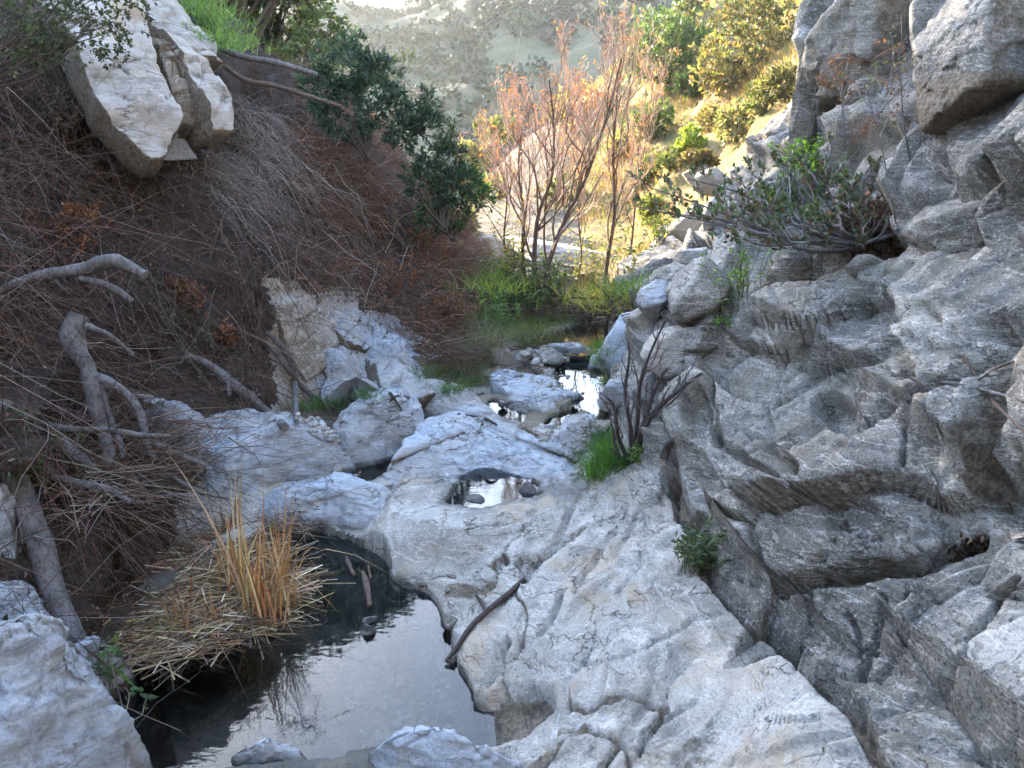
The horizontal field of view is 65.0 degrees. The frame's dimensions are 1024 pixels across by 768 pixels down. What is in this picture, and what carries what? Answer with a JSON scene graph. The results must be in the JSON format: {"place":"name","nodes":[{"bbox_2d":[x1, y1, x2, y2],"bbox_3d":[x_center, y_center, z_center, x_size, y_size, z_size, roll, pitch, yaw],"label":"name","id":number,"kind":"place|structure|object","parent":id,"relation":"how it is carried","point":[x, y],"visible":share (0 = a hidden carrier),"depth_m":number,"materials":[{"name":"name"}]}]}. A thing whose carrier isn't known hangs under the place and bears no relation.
{"place":"outdoors","nodes":[
{"label":"outdoors","id":0,"kind":"place"},
{"bbox_2d":[0,0,503,767],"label":"hillside","id":1,"kind":"structure","parent":0,"point":[160,754],"depth_m":6.85,"materials":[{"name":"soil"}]},
{"bbox_2d":[0,483,23,558],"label":"boulder","id":2,"kind":"object","parent":1,"relation":"on","point":[9,534],"visible":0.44,"depth_m":4.17,"materials":[{"name":"stone"}]},
{"bbox_2d":[0,580,50,620],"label":"boulder","id":3,"kind":"object","parent":1,"relation":"on","point":[28,606],"visible":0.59,"depth_m":3.93,"materials":[{"name":"stone"}]},
{"bbox_2d":[0,399,86,642],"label":"leaning log","id":4,"kind":"object","parent":1,"relation":"on","point":[38,548],"visible":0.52,"depth_m":4.19,"materials":[{"name":"grey wood"}]},
{"bbox_2d":[28,78,85,135],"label":"dry bush","id":5,"kind":"object","parent":1,"relation":"on","point":[64,102],"visible":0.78,"depth_m":6.71,"materials":[{"name":"brown plant"}]},
{"bbox_2d":[12,197,112,260],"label":"dry bush","id":6,"kind":"object","parent":1,"relation":"on","point":[78,209],"visible":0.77,"depth_m":6.09,"materials":[{"name":"brown plant"}]},
{"bbox_2d":[0,613,152,767],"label":"boulder","id":7,"kind":"object","parent":1,"relation":"on","point":[60,707],"visible":0.98,"depth_m":3.27,"materials":[{"name":"stone"}]},
{"bbox_2d":[0,0,157,87],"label":"overhanging oak","id":8,"kind":"object","parent":1,"relation":"on","point":[13,55],"visible":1,"depth_m":5.63,"materials":[{"name":"green plant"}]},
{"bbox_2d":[27,0,183,179],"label":"rock slab","id":9,"kind":"object","parent":1,"relation":"on","point":[127,100],"visible":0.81,"depth_m":6.65,"materials":[{"name":"stone"}]},
{"bbox_2d":[41,406,172,458],"bbox_3d":[-2.394,0.277,4.663,0.832,0.227,0.301,0,16,0],"label":"dead stick","id":10,"kind":"object","parent":1,"relation":"on","point":[124,432],"visible":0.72,"depth_m":4.68,"materials":[{"name":"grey wood"}]},
{"bbox_2d":[58,311,157,481],"bbox_3d":[-2.531,0.094,5.020,0.422,1.059,0.652,-10,18,-31],"label":"forked trunk","id":11,"kind":"object","parent":1,"relation":"on","point":[67,332],"visible":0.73,"depth_m":4.98,"materials":[{"name":"grey wood"}]},
{"bbox_2d":[74,636,141,704],"bbox_3d":[-2.073,1.634,3.988,0.138,0.873,0.507,5,16,17],"label":"boulder","id":12,"kind":"object","parent":1,"relation":"on","point":[90,645],"visible":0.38,"depth_m":4.00,"materials":[{"name":"stone"}]},
{"bbox_2d":[3,398,301,553],"bbox_3d":[-2.307,0.650,5.214,1.921,1.101,2.667,-3,16,-12],"label":"twig debris","id":13,"kind":"object","parent":1,"relation":"on","point":[146,470],"visible":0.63,"depth_m":4.85,"materials":[{"name":"wood"}]},
{"bbox_2d":[137,0,193,139],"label":"rock slab","id":14,"kind":"object","parent":1,"relation":"on","point":[169,62],"visible":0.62,"depth_m":7.27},
{"bbox_2d":[125,393,208,454],"bbox_3d":[-2.720,0.474,6.361,0.840,0.863,0.404,0,16,0],"label":"boulder","id":15,"kind":"object","parent":1,"relation":"on","point":[184,407],"visible":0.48,"depth_m":6.21,"materials":[{"name":"stone"}]},
{"bbox_2d":[139,0,233,150],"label":"rock slab","id":16,"kind":"object","parent":1,"relation":"on","point":[212,99],"visible":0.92,"depth_m":7.51,"materials":[{"name":"stone"}]},
{"bbox_2d":[0,0,433,627],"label":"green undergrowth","id":17,"kind":"object","parent":1,"relation":"on","point":[36,468],"visible":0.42,"depth_m":6.51,"materials":[{"name":"green plant"}]},
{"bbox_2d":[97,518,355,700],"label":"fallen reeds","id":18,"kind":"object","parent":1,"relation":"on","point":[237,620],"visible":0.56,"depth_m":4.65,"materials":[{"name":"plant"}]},
{"bbox_2d":[177,0,288,56],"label":"grass","id":19,"kind":"structure","parent":1,"relation":"on","point":[199,11],"depth_m":9.21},
{"bbox_2d":[185,352,288,436],"bbox_3d":[-2.265,0.082,6.559,0.673,0.652,1.176,-7,17,-23],"label":"fallen pole","id":20,"kind":"object","parent":1,"relation":"on","point":[281,423],"visible":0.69,"depth_m":6.75,"materials":[{"name":"grey wood"}]},
{"bbox_2d":[0,0,480,698],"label":"brushwood tangle","id":21,"kind":"object","parent":1,"relation":"on","point":[28,358],"visible":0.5,"depth_m":6.10,"materials":[{"name":"plant"}]},
{"bbox_2d":[0,238,147,302],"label":"broken branch","id":22,"kind":"object","parent":21,"relation":"on","point":[95,264],"visible":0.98,"depth_m":4.95,"materials":[{"name":"grey wood"}]},
{"bbox_2d":[0,1,495,554],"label":"dry leaves","id":23,"kind":"object","parent":1,"relation":"on","point":[304,223],"visible":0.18,"depth_m":9.80,"materials":[{"name":"brown plant"}]},
{"bbox_2d":[0,0,530,767],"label":"dead brush","id":24,"kind":"object","parent":1,"relation":"on","point":[36,332],"visible":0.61,"depth_m":5.95,"materials":[{"name":"plant"}]},
{"bbox_2d":[178,73,352,346],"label":"hanging grass","id":25,"kind":"structure","parent":1,"relation":"on","point":[265,163],"depth_m":8.80,"materials":[{"name":"plant"}]},
{"bbox_2d":[196,0,340,61],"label":"backlit tree","id":26,"kind":"object","parent":1,"relation":"on","point":[275,28],"visible":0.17,"depth_m":14.60,"materials":[{"name":"green plant"}]},
{"bbox_2d":[193,408,354,501],"bbox_3d":[-1.994,0.694,6.516,1.190,0.927,0.853,-11,19,-35],"label":"boulder","id":27,"kind":"object","parent":1,"relation":"on","point":[322,458],"visible":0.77,"depth_m":6.27,"materials":[{"name":"stone"}]},
{"bbox_2d":[266,296,338,381],"bbox_3d":[-2.054,-0.471,7.997,0.480,0.834,0.916,5,16,16],"label":"rock slab","id":28,"kind":"object","parent":1,"relation":"on","point":[316,335],"visible":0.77,"depth_m":7.80,"materials":[{"name":"stone"}]},
{"bbox_2d":[261,272,359,418],"bbox_3d":[-2.042,-0.481,8.184,0.724,1.411,3.158,0,16,0],"label":"earthy rock face","id":29,"kind":"object","parent":1,"relation":"on","point":[290,303],"visible":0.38,"depth_m":7.63},
{"bbox_2d":[264,0,360,91],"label":"leafy tree","id":30,"kind":"object","parent":1,"relation":"on","point":[309,13],"visible":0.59,"depth_m":13.23,"materials":[{"name":"green plant"}]},
{"bbox_2d":[291,27,422,161],"bbox_3d":[-1.915,-3.555,9.902,1.561,1.596,1.184,-6,17,-21],"label":"evergreen shrub","id":31,"kind":"object","parent":1,"relation":"on","point":[360,81],"visible":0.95,"depth_m":9.79,"materials":[{"name":"green plant"}]},
{"bbox_2d":[248,34,515,381],"bbox_3d":[-2.068,-2.546,10.721,4.672,4.829,8.258,0,16,0],"label":"rusty brush","id":32,"kind":"object","parent":1,"relation":"on","point":[368,168],"visible":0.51,"depth_m":10.17,"materials":[{"name":"plant"}]},
{"bbox_2d":[242,43,535,419],"bbox_3d":[-1.743,-2.311,10.853,4.584,5.023,8.437,0,16,0],"label":"grey brush","id":33,"kind":"object","parent":1,"relation":"on","point":[403,258],"visible":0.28,"depth_m":10.28,"materials":[{"name":"plant"}]},
{"bbox_2d":[368,253,444,313],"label":"dry bush","id":34,"kind":"object","parent":1,"relation":"on","point":[415,272],"visible":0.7,"depth_m":9.56,"materials":[{"name":"brown plant"}]},
{"bbox_2d":[381,81,479,231],"bbox_3d":[-1.056,-2.974,10.544,1.306,1.912,0.970,0,16,0],"label":"evergreen shrub","id":35,"kind":"object","parent":1,"relation":"on","point":[435,181],"visible":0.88,"depth_m":10.47,"materials":[{"name":"green plant"}]},
{"bbox_2d":[412,156,496,242],"bbox_3d":[-0.745,-2.524,10.980,1.278,1.144,0.709,-9,18,-29],"label":"evergreen shrub","id":36,"kind":"object","parent":1,"relation":"on","point":[481,190],"visible":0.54,"depth_m":10.94,"materials":[{"name":"green plant"}]},
{"bbox_2d":[136,503,479,767],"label":"pool bed","id":37,"kind":"object","parent":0,"point":[294,699],"visible":0.65,"depth_m":4.82,"materials":[{"name":"liquid"}]},
{"bbox_2d":[231,737,309,766],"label":"boulder","id":38,"kind":"object","parent":37,"relation":"on","point":[266,750],"visible":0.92,"depth_m":3.57,"materials":[{"name":"stone"}]},
{"bbox_2d":[325,574,457,748],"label":"sunken stones","id":39,"kind":"object","parent":37,"relation":"on","point":[380,734],"visible":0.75,"depth_m":4.58,"materials":[{"name":"stone"}]},
{"bbox_2d":[277,0,672,197],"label":"hill","id":40,"kind":"structure","parent":0,"point":[504,44],"depth_m":59.17,"materials":[{"name":"plant"}]},
{"bbox_2d":[204,0,673,184],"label":"chaparral","id":41,"kind":"object","parent":40,"relation":"on","point":[462,65],"visible":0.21,"depth_m":61.24,"materials":[{"name":"plant"}]},
{"bbox_2d":[360,122,611,507],"bbox_3d":[0.067,-5.504,21.092,5.346,4.766,32.412,0,16,0],"label":"stream bed","id":42,"kind":"object","parent":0,"point":[556,417],"visible":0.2,"depth_m":10.43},
{"bbox_2d":[312,307,443,396],"bbox_3d":[-1.623,-0.413,8.679,1.074,0.814,1.909,14,21,40],"label":"pale rock face","id":43,"kind":"object","parent":42,"relation":"on","point":[364,320],"visible":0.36,"depth_m":8.95},
{"bbox_2d":[365,326,435,409],"bbox_3d":[-1.140,-0.098,7.992,0.656,0.559,2.479,-4,16,-13],"label":"rock slab","id":44,"kind":"object","parent":42,"relation":"on","point":[387,372],"visible":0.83,"depth_m":7.85,"materials":[{"name":"stone"}]},
{"bbox_2d":[372,327,540,378],"bbox_3d":[-0.638,-0.332,8.858,1.981,0.773,1.313,-13,20,-39],"label":"twig debris","id":45,"kind":"object","parent":42,"relation":"on","point":[439,357],"visible":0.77,"depth_m":8.75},
{"bbox_2d":[435,306,532,370],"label":"sedge tuft","id":46,"kind":"object","parent":42,"relation":"on","point":[476,341],"visible":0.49,"depth_m":9.34,"materials":[{"name":"green plant"}]},
{"bbox_2d":[454,61,533,270],"bbox_3d":[-0.310,-3.231,12.430,1.273,3.255,0.925,-10,18,-32],"label":"bare tree","id":47,"kind":"object","parent":42,"relation":"on","point":[495,134],"visible":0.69,"depth_m":12.34,"materials":[{"name":"brown plant"}]},
{"bbox_2d":[432,248,556,302],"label":"grass","id":48,"kind":"structure","parent":42,"relation":"on","point":[491,282],"depth_m":10.69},
{"bbox_2d":[476,63,548,279],"bbox_3d":[0.037,-2.979,12.104,1.202,3.444,1.124,-9,18,-29],"label":"bare tree","id":49,"kind":"object","parent":42,"relation":"on","point":[518,131],"visible":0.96,"depth_m":11.88,"materials":[{"name":"brown plant"}]},
{"bbox_2d":[475,246,581,324],"bbox_3d":[0.190,-1.509,11.821,1.846,0.959,2.485,0,16,0],"label":"undergrowth bush","id":50,"kind":"object","parent":42,"relation":"on","point":[544,299],"visible":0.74,"depth_m":11.41,"materials":[{"name":"green plant"}]},
{"bbox_2d":[480,308,590,347],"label":"grass","id":51,"kind":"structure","parent":42,"relation":"on","point":[533,328],"depth_m":9.97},
{"bbox_2d":[495,14,603,290],"bbox_3d":[0.567,-3.139,11.688,1.497,4.047,1.046,4,16,15],"label":"bare tree","id":52,"kind":"object","parent":42,"relation":"on","point":[537,227],"visible":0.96,"depth_m":11.64,"materials":[{"name":"brown plant"}]},
{"bbox_2d":[533,342,590,372],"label":"boulder","id":53,"kind":"object","parent":42,"relation":"on","point":[579,361],"visible":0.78,"depth_m":9.16,"materials":[{"name":"stone"}]},
{"bbox_2d":[505,236,622,267],"bbox_3d":[0.956,-2.638,16.409,2.041,0.702,3.200,-8,18,-27],"label":"bedrock outcrop","id":54,"kind":"object","parent":42,"relation":"on","point":[561,249],"visible":0.36,"depth_m":15.46,"materials":[{"name":"stone"}]},
{"bbox_2d":[521,20,608,260],"bbox_3d":[0.811,-3.642,12.661,1.399,3.974,1.291,0,16,0],"label":"bare tree","id":55,"kind":"object","parent":42,"relation":"on","point":[545,207],"visible":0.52,"depth_m":12.46,"materials":[{"name":"brown plant"}]},
{"bbox_2d":[523,262,634,335],"bbox_3d":[1.047,-0.953,9.815,1.911,1.371,4.435,0,16,0],"label":"twig debris","id":56,"kind":"object","parent":42,"relation":"on","point":[587,315],"visible":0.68,"depth_m":10.36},
{"bbox_2d":[555,55,616,289],"bbox_3d":[1.051,-3.165,12.589,1.000,3.708,1.017,-8,17,-26],"label":"bare tree","id":57,"kind":"object","parent":42,"relation":"on","point":[574,190],"visible":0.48,"depth_m":12.40,"materials":[{"name":"brown plant"}]},
{"bbox_2d":[533,258,660,314],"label":"grass","id":58,"kind":"structure","parent":42,"relation":"on","point":[595,289],"depth_m":8.25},
{"bbox_2d":[538,0,670,304],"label":"bare tree","id":59,"kind":"object","parent":42,"relation":"on","point":[581,172],"visible":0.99,"depth_m":11.22,"materials":[{"name":"brown plant"}]},
{"bbox_2d":[550,176,685,290],"bbox_3d":[1.401,-2.018,11.352,1.662,1.909,5.774,0,16,0],"label":"undergrowth bush","id":60,"kind":"object","parent":42,"relation":"on","point":[593,254],"visible":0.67,"depth_m":12.58,"materials":[{"name":"green plant"}]},
{"bbox_2d":[173,369,874,767],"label":"bedrock floor","id":61,"kind":"structure","parent":0,"point":[607,633],"depth_m":4.26,"materials":[{"name":"stone"}]},
{"bbox_2d":[255,330,342,423],"bbox_3d":[-1.773,0.037,7.074,0.697,0.856,1.495,-8,17,-25],"label":"bent branch","id":62,"kind":"object","parent":61,"relation":"on","point":[295,404],"visible":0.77,"depth_m":7.42,"materials":[{"name":"grey wood"}]},
{"bbox_2d":[257,471,390,566],"bbox_3d":[-1.289,1.009,6.014,1.113,0.720,0.507,4,16,13],"label":"boulder","id":63,"kind":"object","parent":61,"relation":"on","point":[350,502],"visible":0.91,"depth_m":5.87,"materials":[{"name":"stone"}]},
{"bbox_2d":[320,346,401,412],"bbox_3d":[-1.454,0.130,7.575,0.718,0.659,1.854,-4,16,-14],"label":"rock slab","id":64,"kind":"object","parent":61,"relation":"on","point":[345,375],"visible":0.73,"depth_m":7.95,"materials":[{"name":"stone"}]},
{"bbox_2d":[332,384,424,480],"bbox_3d":[-1.178,0.508,7.000,0.850,0.966,0.634,-10,18,-31],"label":"boulder","id":65,"kind":"object","parent":61,"relation":"on","point":[384,428],"visible":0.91,"depth_m":6.73,"materials":[{"name":"stone"}]},
{"bbox_2d":[271,371,489,414],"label":"grass","id":66,"kind":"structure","parent":61,"relation":"on","point":[365,392],"depth_m":7.24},
{"bbox_2d":[367,724,523,767],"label":"boulder","id":67,"kind":"object","parent":61,"relation":"on","point":[419,746],"visible":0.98,"depth_m":3.34,"materials":[{"name":"stone"}]},
{"bbox_2d":[423,379,496,418],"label":"boulder","id":68,"kind":"object","parent":61,"relation":"on","point":[466,401],"visible":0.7,"depth_m":7.25,"materials":[{"name":"stone"}]},
{"bbox_2d":[383,411,575,490],"bbox_3d":[-0.214,0.701,6.667,1.642,0.774,1.248,0,16,0],"label":"boulder","id":69,"kind":"object","parent":61,"relation":"on","point":[469,452],"visible":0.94,"depth_m":6.46,"materials":[{"name":"stone"}]},
{"bbox_2d":[489,369,560,396],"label":"boulder","id":70,"kind":"object","parent":61,"relation":"on","point":[524,382],"visible":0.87,"depth_m":7.97,"materials":[{"name":"stone"}]},
{"bbox_2d":[497,388,588,421],"bbox_3d":[0.274,0.332,7.625,0.630,0.540,0.674,13,20,39],"label":"boulder","id":71,"kind":"object","parent":61,"relation":"on","point":[523,405],"visible":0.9,"depth_m":7.53,"materials":[{"name":"stone"}]},
{"bbox_2d":[535,471,590,499],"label":"boulder","id":72,"kind":"object","parent":61,"relation":"on","point":[563,485],"visible":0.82,"depth_m":5.83,"materials":[{"name":"stone"}]},
{"bbox_2d":[558,413,602,459],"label":"boulder","id":73,"kind":"object","parent":61,"relation":"on","point":[567,436],"visible":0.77,"depth_m":6.61,"materials":[{"name":"stone"}]},
{"bbox_2d":[566,414,638,485],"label":"grass","id":74,"kind":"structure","parent":61,"relation":"on","point":[605,461],"depth_m":5.97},
{"bbox_2d":[596,311,703,464],"bbox_3d":[0.974,0.071,5.628,0.736,1.249,0.416,13,20,39],"label":"bare shrub","id":75,"kind":"object","parent":61,"relation":"on","point":[637,436],"visible":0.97,"depth_m":5.66,"materials":[{"name":"brown wood"}]},
{"bbox_2d":[554,0,801,296],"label":"sunlit hillside","id":76,"kind":"structure","parent":0,"point":[724,154],"depth_m":19.34,"materials":[{"name":"yellow plant"}]},
{"bbox_2d":[593,0,654,288],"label":"bare tree","id":77,"kind":"object","parent":76,"relation":"on","point":[614,170],"visible":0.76,"depth_m":12.01,"materials":[{"name":"brown plant"}]},
{"bbox_2d":[594,31,679,255],"bbox_3d":[1.878,-3.521,12.754,1.094,3.838,0.968,-9,18,-29],"label":"bare tree","id":78,"kind":"object","parent":76,"relation":"on","point":[649,110],"visible":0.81,"depth_m":12.62,"materials":[{"name":"brown plant"}]},
{"bbox_2d":[623,98,676,141],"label":"hillside shrub","id":79,"kind":"object","parent":76,"relation":"on","point":[668,112],"visible":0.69,"depth_m":21.36,"materials":[{"name":"green plant"}]},
{"bbox_2d":[613,0,721,99],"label":"hillside shrub","id":80,"kind":"object","parent":76,"relation":"on","point":[685,37],"visible":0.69,"depth_m":22.88,"materials":[{"name":"green plant"}]},
{"bbox_2d":[687,29,755,100],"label":"hillside shrub","id":81,"kind":"object","parent":76,"relation":"on","point":[716,82],"visible":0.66,"depth_m":19.72,"materials":[{"name":"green plant"}]},
{"bbox_2d":[712,96,754,146],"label":"hillside shrub","id":82,"kind":"object","parent":76,"relation":"on","point":[729,127],"visible":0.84,"depth_m":15.45,"materials":[{"name":"green plant"}]},
{"bbox_2d":[690,0,798,82],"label":"hillside shrub","id":83,"kind":"object","parent":76,"relation":"on","point":[743,23],"visible":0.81,"depth_m":18.46,"materials":[{"name":"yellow plant"}]},
{"bbox_2d":[740,75,781,124],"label":"hillside shrub","id":84,"kind":"object","parent":76,"relation":"on","point":[762,96],"visible":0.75,"depth_m":14.21,"materials":[{"name":"green plant"}]},
{"bbox_2d":[761,58,797,98],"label":"hillside shrub","id":85,"kind":"object","parent":76,"relation":"on","point":[778,76],"visible":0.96,"depth_m":13.61,"materials":[{"name":"green plant"}]},
{"bbox_2d":[592,190,1023,767],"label":"rock cliff","id":86,"kind":"structure","parent":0,"point":[833,468],"depth_m":4.09,"materials":[{"name":"stone"}]},
{"bbox_2d":[593,312,628,376],"bbox_3d":[1.031,-0.348,7.556,0.512,0.626,0.442,0,16,0],"label":"rock block","id":87,"kind":"object","parent":86,"relation":"on","point":[613,339],"visible":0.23,"depth_m":7.43,"materials":[{"name":"stone"}]},
{"bbox_2d":[636,279,667,322],"bbox_3d":[1.153,-0.664,6.516,0.311,0.366,0.407,11,19,35],"label":"rock block","id":88,"kind":"object","parent":86,"relation":"on","point":[651,299],"visible":0.73,"depth_m":6.42,"materials":[{"name":"stone"}]},
{"bbox_2d":[640,326,688,381],"bbox_3d":[1.221,-0.227,6.145,0.479,0.410,0.410,-12,20,-37],"label":"rock block","id":89,"kind":"object","parent":86,"relation":"on","point":[672,344],"visible":0.72,"depth_m":6.02,"materials":[{"name":"stone"}]},
{"bbox_2d":[665,256,732,324],"bbox_3d":[1.472,-0.718,6.240,0.538,0.539,0.533,0,16,0],"label":"rock block","id":90,"kind":"object","parent":86,"relation":"on","point":[693,295],"visible":0.85,"depth_m":6.06,"materials":[{"name":"stone"}]},
{"bbox_2d":[670,513,732,577],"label":"green plant","id":91,"kind":"object","parent":86,"relation":"on","point":[705,558],"visible":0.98,"depth_m":4.43,"materials":[{"name":"green plant"}]},
{"bbox_2d":[684,325,719,355],"bbox_3d":[1.427,-0.326,6.108,0.330,0.275,0.264,-14,21,-40],"label":"rock block","id":92,"kind":"object","parent":86,"relation":"on","point":[701,340],"visible":0.82,"depth_m":6.02,"materials":[{"name":"stone"}]},
{"bbox_2d":[697,238,779,320],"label":"green plant","id":93,"kind":"object","parent":86,"relation":"on","point":[740,273],"visible":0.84,"depth_m":6.06,"materials":[{"name":"green plant"}]},
{"bbox_2d":[625,131,895,253],"bbox_3d":[1.977,-1.375,5.760,2.300,0.872,1.218,0,16,0],"label":"spreading shrub","id":94,"kind":"object","parent":86,"relation":"on","point":[845,197],"visible":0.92,"depth_m":5.74,"materials":[{"name":"green plant"}]},
{"bbox_2d":[766,245,812,283],"bbox_3d":[2.150,-0.866,6.137,0.326,0.389,0.450,15,21,42],"label":"rock block","id":95,"kind":"object","parent":86,"relation":"on","point":[785,267],"visible":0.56,"depth_m":6.02,"materials":[{"name":"stone"}]},
{"bbox_2d":[825,189,989,566],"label":"leaf litter","id":96,"kind":"object","parent":86,"relation":"on","point":[968,545],"visible":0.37,"depth_m":5.76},
{"bbox_2d":[900,198,984,254],"bbox_3d":[2.940,-0.974,4.969,0.958,0.608,0.813,0,16,0],"label":"rock block","id":97,"kind":"object","parent":86,"relation":"on","point":[948,226],"visible":0.27,"depth_m":4.80,"materials":[{"name":"stone"}]},
{"bbox_2d":[967,616,1023,686],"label":"rock block","id":98,"kind":"object","parent":86,"relation":"on","point":[1003,644],"visible":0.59,"depth_m":3.05,"materials":[{"name":"stone"}]},
{"bbox_2d":[721,31,1023,317],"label":"rock cliff","id":99,"kind":"structure","parent":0,"point":[983,159],"depth_m":5.03,"materials":[{"name":"stone"}]},
{"bbox_2d":[787,0,836,158],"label":"rock pinnacle","id":100,"kind":"object","parent":99,"relation":"on","point":[808,106],"visible":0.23,"depth_m":7.37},
{"bbox_2d":[800,0,913,104],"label":"rock block","id":101,"kind":"object","parent":99,"relation":"on","point":[860,28],"visible":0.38,"depth_m":6.47,"materials":[{"name":"stone"}]},
{"bbox_2d":[804,16,913,147],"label":"hanging roots","id":102,"kind":"object","parent":99,"relation":"hanging from","point":[850,90],"visible":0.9,"depth_m":5.78,"materials":[{"name":"brown plant"}]},
{"bbox_2d":[829,25,931,223],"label":"leggy stems","id":103,"kind":"object","parent":99,"relation":"on","point":[902,116],"visible":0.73,"depth_m":5.35,"materials":[{"name":"plant"}]},
{"bbox_2d":[909,0,944,65],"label":"overhanging rock","id":104,"kind":"object","parent":99,"relation":"on","point":[921,12],"visible":0.24,"depth_m":5.36,"materials":[{"name":"stone"}]},
{"bbox_2d":[912,0,1023,134],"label":"overhanging rock","id":105,"kind":"object","parent":99,"relation":"on","point":[969,54],"visible":0.74,"depth_m":4.81,"materials":[{"name":"stone"}]},
{"label":"pool","id":106,"kind":"structure","parent":0,"visible":0},
{"bbox_2d":[124,549,305,672],"bbox_3d":[-1.874,1.282,5.054,1.223,0.181,1.616,0,16,0],"label":"reed raft","id":107,"kind":"object","parent":106,"relation":"on","point":[271,638],"visible":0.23,"depth_m":4.58,"materials":[{"name":"plant"}]},
{"bbox_2d":[166,451,378,627],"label":"dry reeds","id":108,"kind":"object","parent":107,"relation":"on","point":[258,594],"visible":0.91,"depth_m":4.66,"materials":[{"name":"plant"}]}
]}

